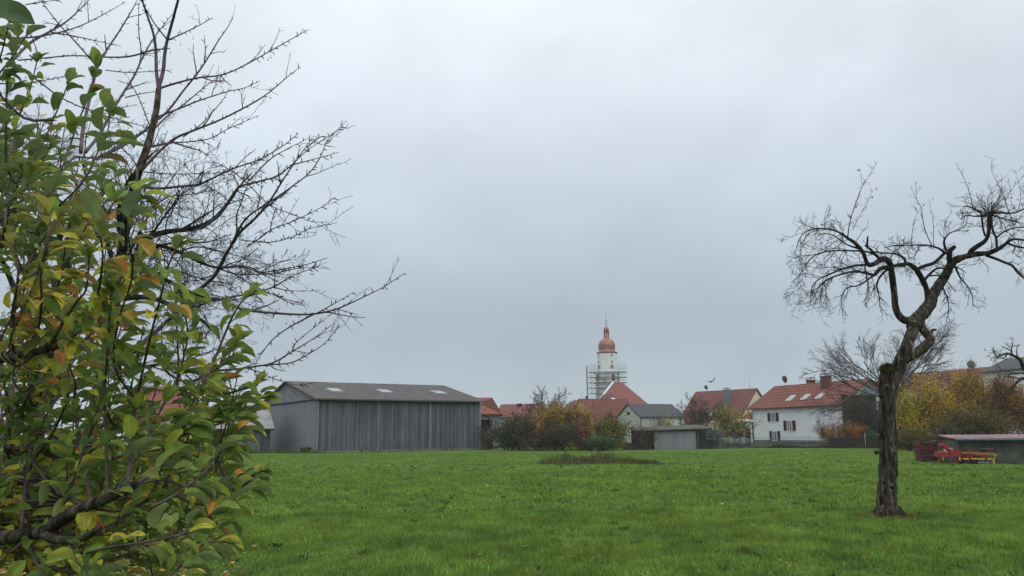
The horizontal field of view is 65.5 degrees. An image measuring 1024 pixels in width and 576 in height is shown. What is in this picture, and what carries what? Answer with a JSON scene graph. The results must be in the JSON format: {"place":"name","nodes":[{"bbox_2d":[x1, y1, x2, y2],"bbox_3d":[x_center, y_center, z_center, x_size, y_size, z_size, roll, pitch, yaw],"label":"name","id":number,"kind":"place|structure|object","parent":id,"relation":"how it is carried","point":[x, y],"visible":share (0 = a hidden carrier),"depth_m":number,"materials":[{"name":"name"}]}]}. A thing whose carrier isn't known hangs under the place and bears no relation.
{"place":"outdoors","nodes":[
{"label":"outdoors","id":0,"kind":"place"},
{"bbox_2d":[0,438,1023,575],"bbox_3d":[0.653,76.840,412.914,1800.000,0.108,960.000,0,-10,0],"label":"ground","id":1,"kind":"structure","parent":0,"point":[573,450],"depth_m":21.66,"materials":[{"name":"green plant"}]},
{"bbox_2d":[0,0,282,575],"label":"young apple tree","id":2,"kind":"object","parent":1,"relation":"on","point":[84,512],"visible":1,"depth_m":2.31,"materials":[{"name":"green plant"}]},
{"bbox_2d":[0,87,309,572],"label":"mossy tree","id":3,"kind":"object","parent":1,"relation":"on","point":[187,228],"visible":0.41,"depth_m":9.98,"materials":[{"name":"brown plant"}]},
{"bbox_2d":[132,386,193,433],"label":"brick house","id":4,"kind":"structure","parent":1,"relation":"on","point":[157,397],"depth_m":86.39,"materials":[{"name":"red tile"}]},
{"bbox_2d":[159,412,214,436],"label":"farm building","id":5,"kind":"structure","parent":1,"relation":"on","point":[168,422],"depth_m":82.29,"materials":[{"name":"white paint"}]},
{"bbox_2d":[0,0,406,575],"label":"cherry tree","id":6,"kind":"object","parent":1,"relation":"on","point":[142,164],"visible":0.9,"depth_m":7.08,"materials":[{"name":"brown plant"}]},
{"bbox_2d":[193,444,215,454],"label":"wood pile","id":7,"kind":"object","parent":1,"relation":"on","point":[198,449],"visible":0.12,"depth_m":68.28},
{"bbox_2d":[213,404,274,452],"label":"lean to shed","id":8,"kind":"object","parent":1,"relation":"on","point":[264,419],"visible":0.28,"depth_m":78.41,"materials":[{"name":"grey metal"}]},
{"bbox_2d":[245,431,259,452],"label":"door","id":9,"kind":"structure","parent":8,"relation":"in","point":[256,433],"depth_m":78.00,"materials":[{"name":"grey metal"}]},
{"bbox_2d":[297,446,312,452],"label":"shrub","id":10,"kind":"object","parent":1,"relation":"on","point":[306,449],"visible":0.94,"depth_m":75.70,"materials":[{"name":"green plant"}]},
{"bbox_2d":[224,445,499,453],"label":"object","id":11,"kind":"object","parent":1,"relation":"on","point":[290,451],"visible":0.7,"depth_m":75.49,"materials":[{"name":"green plant"}]},
{"bbox_2d":[263,381,485,452],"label":"barn","id":12,"kind":"structure","parent":1,"relation":"on","point":[338,417],"depth_m":82.27,"materials":[{"name":"grey metal"}]},
{"bbox_2d":[473,422,499,448],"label":"shrub","id":13,"kind":"object","parent":1,"relation":"on","point":[485,439],"visible":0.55,"depth_m":84.27,"materials":[{"name":"green plant"}]},
{"bbox_2d":[481,414,495,446],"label":"timber lean to","id":14,"kind":"object","parent":1,"relation":"on","point":[485,424],"visible":0.31,"depth_m":89.11,"materials":[{"name":"wood"}]},
{"bbox_2d":[479,398,502,446],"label":"hipped house","id":15,"kind":"structure","parent":1,"relation":"on","point":[489,408],"depth_m":95.53,"materials":[{"name":"red tile"}]},
{"bbox_2d":[0,478,1004,575],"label":"fallen leaves","id":16,"kind":"object","parent":1,"relation":"on","point":[182,569],"visible":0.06,"depth_m":10.23,"materials":[{"name":"brown plant"}]},
{"bbox_2d":[474,411,535,450],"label":"shrub","id":17,"kind":"object","parent":1,"relation":"on","point":[498,433],"visible":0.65,"depth_m":78.38,"materials":[{"name":"green plant"}]},
{"bbox_2d":[499,403,541,410],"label":"distant house","id":18,"kind":"structure","parent":1,"relation":"on","point":[510,406],"depth_m":171.76,"materials":[{"name":"red tile"}]},
{"bbox_2d":[499,409,542,435],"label":"house","id":19,"kind":"structure","parent":1,"relation":"on","point":[509,412],"depth_m":148.54,"materials":[{"name":"red tile"}]},
{"bbox_2d":[493,407,553,450],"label":"shrub","id":20,"kind":"object","parent":1,"relation":"on","point":[520,430],"visible":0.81,"depth_m":77.18,"materials":[{"name":"green plant"}]},
{"bbox_2d":[521,402,536,420],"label":"bare tree","id":21,"kind":"object","parent":1,"relation":"on","point":[523,409],"visible":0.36,"depth_m":95.81,"materials":[{"name":"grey plant"}]},
{"bbox_2d":[518,427,555,450],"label":"shrub","id":22,"kind":"object","parent":1,"relation":"on","point":[535,442],"visible":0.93,"depth_m":75.26,"materials":[{"name":"green plant"}]},
{"bbox_2d":[528,418,559,450],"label":"shrub","id":23,"kind":"object","parent":1,"relation":"on","point":[541,429],"visible":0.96,"depth_m":75.46,"materials":[{"name":"orange plant"}]},
{"bbox_2d":[529,384,570,420],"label":"bare tree","id":24,"kind":"object","parent":1,"relation":"on","point":[542,399],"visible":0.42,"depth_m":94.39,"materials":[{"name":"brown plant"}]},
{"bbox_2d":[524,394,579,449],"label":"tree","id":25,"kind":"object","parent":1,"relation":"on","point":[559,411],"visible":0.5,"depth_m":79.40,"materials":[{"name":"yellow plant"}]},
{"bbox_2d":[539,417,580,450],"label":"shrub","id":26,"kind":"object","parent":1,"relation":"on","point":[562,436],"visible":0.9,"depth_m":75.65,"materials":[{"name":"green plant"}]},
{"bbox_2d":[500,441,626,447],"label":"hedge weeds","id":27,"kind":"object","parent":1,"relation":"on","point":[573,445],"visible":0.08,"depth_m":91.94,"materials":[{"name":"green plant"}]},
{"bbox_2d":[548,395,603,449],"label":"tree","id":28,"kind":"object","parent":1,"relation":"on","point":[582,413],"visible":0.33,"depth_m":80.42,"materials":[{"name":"orange plant"}]},
{"bbox_2d":[566,416,593,449],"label":"shrub","id":29,"kind":"object","parent":1,"relation":"on","point":[581,427],"visible":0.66,"depth_m":76.79,"materials":[{"name":"orange plant"}]},
{"bbox_2d":[577,437,593,450],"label":"shrub","id":30,"kind":"object","parent":1,"relation":"on","point":[584,443],"visible":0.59,"depth_m":73.36,"materials":[{"name":"green plant"}]},
{"bbox_2d":[536,448,663,464],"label":"dead weeds","id":31,"kind":"object","parent":1,"relation":"on","point":[601,457],"visible":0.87,"depth_m":43.23,"materials":[{"name":"brown plant"}]},
{"bbox_2d":[571,399,629,436],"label":"red roofed barn","id":32,"kind":"structure","parent":1,"relation":"on","point":[610,406],"depth_m":130.00,"materials":[{"name":"tile"}]},
{"bbox_2d":[585,433,621,450],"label":"shrub","id":33,"kind":"object","parent":1,"relation":"on","point":[599,442],"visible":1,"depth_m":72.22,"materials":[{"name":"green plant"}]},
{"bbox_2d":[595,320,619,398],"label":"church tower","id":34,"kind":"structure","parent":1,"relation":"on","point":[606,356],"depth_m":252.37,"materials":[{"name":"paint"}]},
{"bbox_2d":[588,364,627,398],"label":"scaffold","id":35,"kind":"object","parent":34,"relation":"attached to","point":[609,371],"visible":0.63,"depth_m":251.99,"materials":[{"name":"silver metal"}]},
{"bbox_2d":[600,394,615,398],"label":"parish house","id":36,"kind":"structure","parent":1,"relation":"on","point":[607,396],"depth_m":190.75,"materials":[{"name":"white tile"}]},
{"bbox_2d":[585,410,641,449],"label":"shrub","id":37,"kind":"object","parent":1,"relation":"on","point":[611,427],"visible":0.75,"depth_m":76.17,"materials":[{"name":"green plant"}]},
{"bbox_2d":[598,382,647,403],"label":"church nave","id":38,"kind":"structure","parent":1,"relation":"on","point":[620,390],"depth_m":234.16,"materials":[{"name":"red tile"}]},
{"bbox_2d":[623,443,650,449],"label":"stone wall","id":39,"kind":"structure","parent":1,"relation":"on","point":[631,446],"depth_m":77.08,"materials":[{"name":"stone"}]},
{"bbox_2d":[629,422,658,449],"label":"shrub","id":40,"kind":"object","parent":1,"relation":"on","point":[643,439],"visible":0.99,"depth_m":75.96,"materials":[{"name":"brown plant"}]},
{"bbox_2d":[616,404,685,442],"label":"white gabled barn","id":41,"kind":"structure","parent":1,"relation":"on","point":[642,410],"depth_m":119.01,"materials":[{"name":"paint"}]},
{"bbox_2d":[645,411,674,425],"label":"shrub","id":42,"kind":"object","parent":1,"relation":"on","point":[667,423],"visible":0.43,"depth_m":86.21,"materials":[{"name":"green plant"}]},
{"bbox_2d":[627,425,724,448],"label":"board shed","id":43,"kind":"structure","parent":1,"relation":"on","point":[680,437],"depth_m":77.82,"materials":[{"name":"wood"}]},
{"bbox_2d":[675,392,724,427],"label":"bare tree","id":44,"kind":"object","parent":1,"relation":"on","point":[701,417],"visible":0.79,"depth_m":90.34,"materials":[{"name":"brown plant"}]},
{"bbox_2d":[700,432,722,448],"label":"climbing shrub","id":45,"kind":"object","parent":1,"relation":"on","point":[712,437],"visible":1,"depth_m":77.48,"materials":[{"name":"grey plant"}]},
{"bbox_2d":[682,381,761,439],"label":"yellow gabled house","id":46,"kind":"structure","parent":1,"relation":"on","point":[745,397],"depth_m":151.03,"materials":[{"name":"red tile"}]},
{"bbox_2d":[727,426,743,444],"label":"bare tree","id":47,"kind":"object","parent":1,"relation":"on","point":[738,435],"visible":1,"depth_m":93.21,"materials":[{"name":"grey plant"}]},
{"bbox_2d":[707,390,766,444],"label":"shrub","id":48,"kind":"object","parent":1,"relation":"on","point":[727,419],"visible":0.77,"depth_m":95.17,"materials":[{"name":"green plant"}]},
{"bbox_2d":[744,412,752,441],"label":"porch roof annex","id":49,"kind":"object","parent":1,"relation":"on","point":[750,426],"visible":0.05,"depth_m":115.69,"materials":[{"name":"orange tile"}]},
{"bbox_2d":[746,373,879,443],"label":"white farmhouse","id":50,"kind":"object","parent":1,"relation":"on","point":[781,406],"visible":0.57,"depth_m":103.92,"materials":[{"name":"white paint"}]},
{"bbox_2d":[770,413,775,421],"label":"window","id":51,"kind":"structure","parent":50,"relation":"in","point":[772,415],"depth_m":107.57,"materials":[{"name":"white glass"}]},
{"bbox_2d":[772,431,776,440],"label":"window","id":52,"kind":"structure","parent":50,"relation":"in","point":[774,433],"depth_m":107.05,"materials":[{"name":"white paint"}]},
{"bbox_2d":[781,375,787,382],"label":"satellite dish","id":53,"kind":"object","parent":50,"relation":"attached to","point":[784,379],"visible":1,"depth_m":111.36,"materials":[{"name":"grey metal"}]},
{"bbox_2d":[786,420,792,430],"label":"window","id":54,"kind":"structure","parent":50,"relation":"in","point":[789,423],"depth_m":104.47,"materials":[{"name":"white glass"}]},
{"bbox_2d":[732,443,902,448],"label":"fence weeds","id":55,"kind":"object","parent":1,"relation":"on","point":[819,446],"visible":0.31,"depth_m":76.60,"materials":[{"name":"green plant"}]},
{"bbox_2d":[812,415,851,444],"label":"shrub","id":56,"kind":"object","parent":1,"relation":"on","point":[827,432],"visible":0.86,"depth_m":82.20,"materials":[{"name":"orange plant"}]},
{"bbox_2d":[829,388,878,436],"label":"shrub","id":57,"kind":"object","parent":1,"relation":"on","point":[852,414],"visible":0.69,"depth_m":89.39,"materials":[{"name":"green plant"}]},
{"bbox_2d":[836,418,871,437],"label":"shrub","id":58,"kind":"object","parent":1,"relation":"on","point":[853,432],"visible":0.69,"depth_m":82.27,"materials":[{"name":"orange plant"}]},
{"bbox_2d":[798,315,956,428],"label":"walnut tree","id":59,"kind":"object","parent":1,"relation":"on","point":[927,358],"visible":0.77,"depth_m":91.93,"materials":[{"name":"grey plant"}]},
{"bbox_2d":[858,383,910,433],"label":"shrub","id":60,"kind":"object","parent":1,"relation":"on","point":[876,406],"visible":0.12,"depth_m":85.54,"materials":[{"name":"brown plant"}]},
{"bbox_2d":[855,512,920,517],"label":"bark chips","id":61,"kind":"object","parent":1,"relation":"on","point":[883,516],"visible":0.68,"depth_m":15.71,"materials":[{"name":"brown wood"}]},
{"bbox_2d":[776,156,1023,517],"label":"old apple tree","id":62,"kind":"object","parent":1,"relation":"on","point":[891,376],"visible":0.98,"depth_m":16.43,"materials":[{"name":"brown plant"}]},
{"bbox_2d":[875,384,939,449],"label":"hedge shrub","id":63,"kind":"object","parent":1,"relation":"on","point":[913,415],"visible":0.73,"depth_m":67.69,"materials":[{"name":"yellow plant"}]},
{"bbox_2d":[897,424,937,450],"bbox_3d":[32.960,11.981,64.781,5.570,2.501,4.276,0,-10,0],"label":"hedge shrub","id":64,"kind":"object","parent":1,"relation":"on","point":[908,438],"visible":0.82,"depth_m":64.40,"materials":[{"name":"green plant"}]},
{"bbox_2d":[914,454,938,460],"bbox_3d":[22.814,9.325,43.820,0.950,0.355,0.850,-1,-10,2],"label":"slatted crate","id":65,"kind":"object","parent":1,"relation":"on","point":[926,457],"visible":0.86,"depth_m":43.50,"materials":[{"name":"red paint"}]},
{"bbox_2d":[913,448,937,453],"bbox_3d":[22.799,8.974,43.898,0.950,0.355,0.850,0,-10,0],"label":"slatted crate","id":66,"kind":"object","parent":65,"relation":"on","point":[924,450],"visible":0.87,"depth_m":43.59,"materials":[{"name":"red paint"}]},
{"bbox_2d":[913,441,937,447],"bbox_3d":[22.854,8.621,43.976,0.950,0.355,0.850,0,-10,-2],"label":"slatted crate","id":67,"kind":"object","parent":66,"relation":"on","point":[921,444],"visible":0.99,"depth_m":43.65,"materials":[{"name":"red paint"}]},
{"bbox_2d":[884,356,981,447],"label":"hedge shrub","id":68,"kind":"object","parent":1,"relation":"on","point":[936,401],"visible":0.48,"depth_m":68.46,"materials":[{"name":"yellow plant"}]},
{"bbox_2d":[899,367,988,440],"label":"long roofed house","id":69,"kind":"structure","parent":1,"relation":"on","point":[958,370],"depth_m":111.81,"materials":[{"name":"red tile"}]},
{"bbox_2d":[967,360,975,368],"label":"satellite dish","id":70,"kind":"object","parent":69,"relation":"on","point":[971,363],"visible":0.77,"depth_m":109.65,"materials":[{"name":"metal"}]},
{"bbox_2d":[928,418,966,451],"bbox_3d":[31.260,10.519,56.852,2.599,2.556,2.444,0,-10,0],"label":"hedge shrub","id":71,"kind":"object","parent":1,"relation":"on","point":[947,430],"visible":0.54,"depth_m":56.87,"materials":[{"name":"green plant"}]},
{"bbox_2d":[934,443,995,463],"bbox_3d":[22.749,8.319,40.010,2.683,1.102,1.175,-3,-11,12],"label":"field cultivator","id":72,"kind":"object","parent":1,"relation":"on","point":[960,457],"visible":0.98,"depth_m":39.73,"materials":[{"name":"red paint"}]},
{"bbox_2d":[926,355,1022,432],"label":"hedge shrub","id":73,"kind":"object","parent":1,"relation":"on","point":[977,399],"visible":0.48,"depth_m":69.62,"materials":[{"name":"yellow plant"}]},
{"bbox_2d":[935,397,1021,434],"bbox_3d":[38.034,11.129,65.284,8.267,4.269,6.010,0,-10,0],"label":"hedge shrub","id":74,"kind":"object","parent":1,"relation":"on","point":[981,424],"visible":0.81,"depth_m":64.33,"materials":[{"name":"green plant"}]},
{"bbox_2d":[938,434,1023,462],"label":"concrete shed","id":75,"kind":"structure","parent":1,"relation":"on","point":[1008,448],"depth_m":40.29,"materials":[{"name":"concrete"}]},
{"bbox_2d":[947,358,1023,434],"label":"hedge shrub","id":76,"kind":"object","parent":1,"relation":"on","point":[1007,409],"visible":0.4,"depth_m":70.38,"materials":[{"name":"green plant"}]},
{"bbox_2d":[983,449,993,461],"bbox_3d":[24.321,8.479,40.244,1.040,0.725,0.300,0,-10,0],"label":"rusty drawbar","id":77,"kind":"object","parent":1,"relation":"on","point":[985,450],"visible":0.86,"depth_m":40.15,"materials":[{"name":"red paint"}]},
{"bbox_2d":[979,357,1023,433],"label":"grey roofed house","id":78,"kind":"structure","parent":1,"relation":"on","point":[1011,362],"depth_m":95.84,"materials":[{"name":"stone"}]},
{"bbox_2d":[984,337,1023,402],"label":"gnarled apple tree","id":79,"kind":"object","parent":1,"relation":"on","point":[1019,359],"visible":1,"depth_m":21.67,"materials":[{"name":"brown plant"}]},
{"bbox_2d":[1000,379,1023,434],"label":"hedge shrub","id":80,"kind":"object","parent":1,"relation":"on","point":[1020,400],"visible":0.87,"depth_m":69.14,"materials":[{"name":"green plant"}]},
{"bbox_2d":[0,0,1023,437],"label":"sky","id":81,"kind":"structure","parent":0,"point":[538,174],"materials":[{"name":"grey"}]},
{"bbox_2d":[586,366,587,395],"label":"hoist mast","id":82,"kind":"object","parent":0,"point":[587,379],"visible":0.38,"depth_m":252.80,"materials":[{"name":"metal"}]},
{"bbox_2d":[651,443,827,448],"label":"path","id":83,"kind":"structure","parent":0,"point":[778,444],"depth_m":96.37,"materials":[{"name":"grey concrete"}]},
{"bbox_2d":[711,419,753,443],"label":"carport","id":84,"kind":"object","parent":83,"relation":"on","point":[749,434],"visible":0.27,"depth_m":103.64,"materials":[{"name":"white paint"}]},
{"bbox_2d":[746,429,750,443],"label":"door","id":85,"kind":"structure","parent":84,"relation":"in","point":[749,434],"depth_m":103.66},
{"bbox_2d":[724,437,828,447],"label":"garden fence","id":86,"kind":"object","parent":83,"relation":"on","point":[742,446],"visible":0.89,"depth_m":79.47,"materials":[{"name":"metal"}]},
{"bbox_2d":[828,437,901,446],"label":"dark board fence","id":87,"kind":"object","parent":83,"relation":"on","point":[855,442],"visible":0.4,"depth_m":79.47,"materials":[{"name":"grey wood"}]},
{"bbox_2d":[859,429,876,437],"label":"shrub","id":88,"kind":"object","parent":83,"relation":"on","point":[871,434],"visible":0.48,"depth_m":81.81,"materials":[{"name":"green plant"}]}
]}

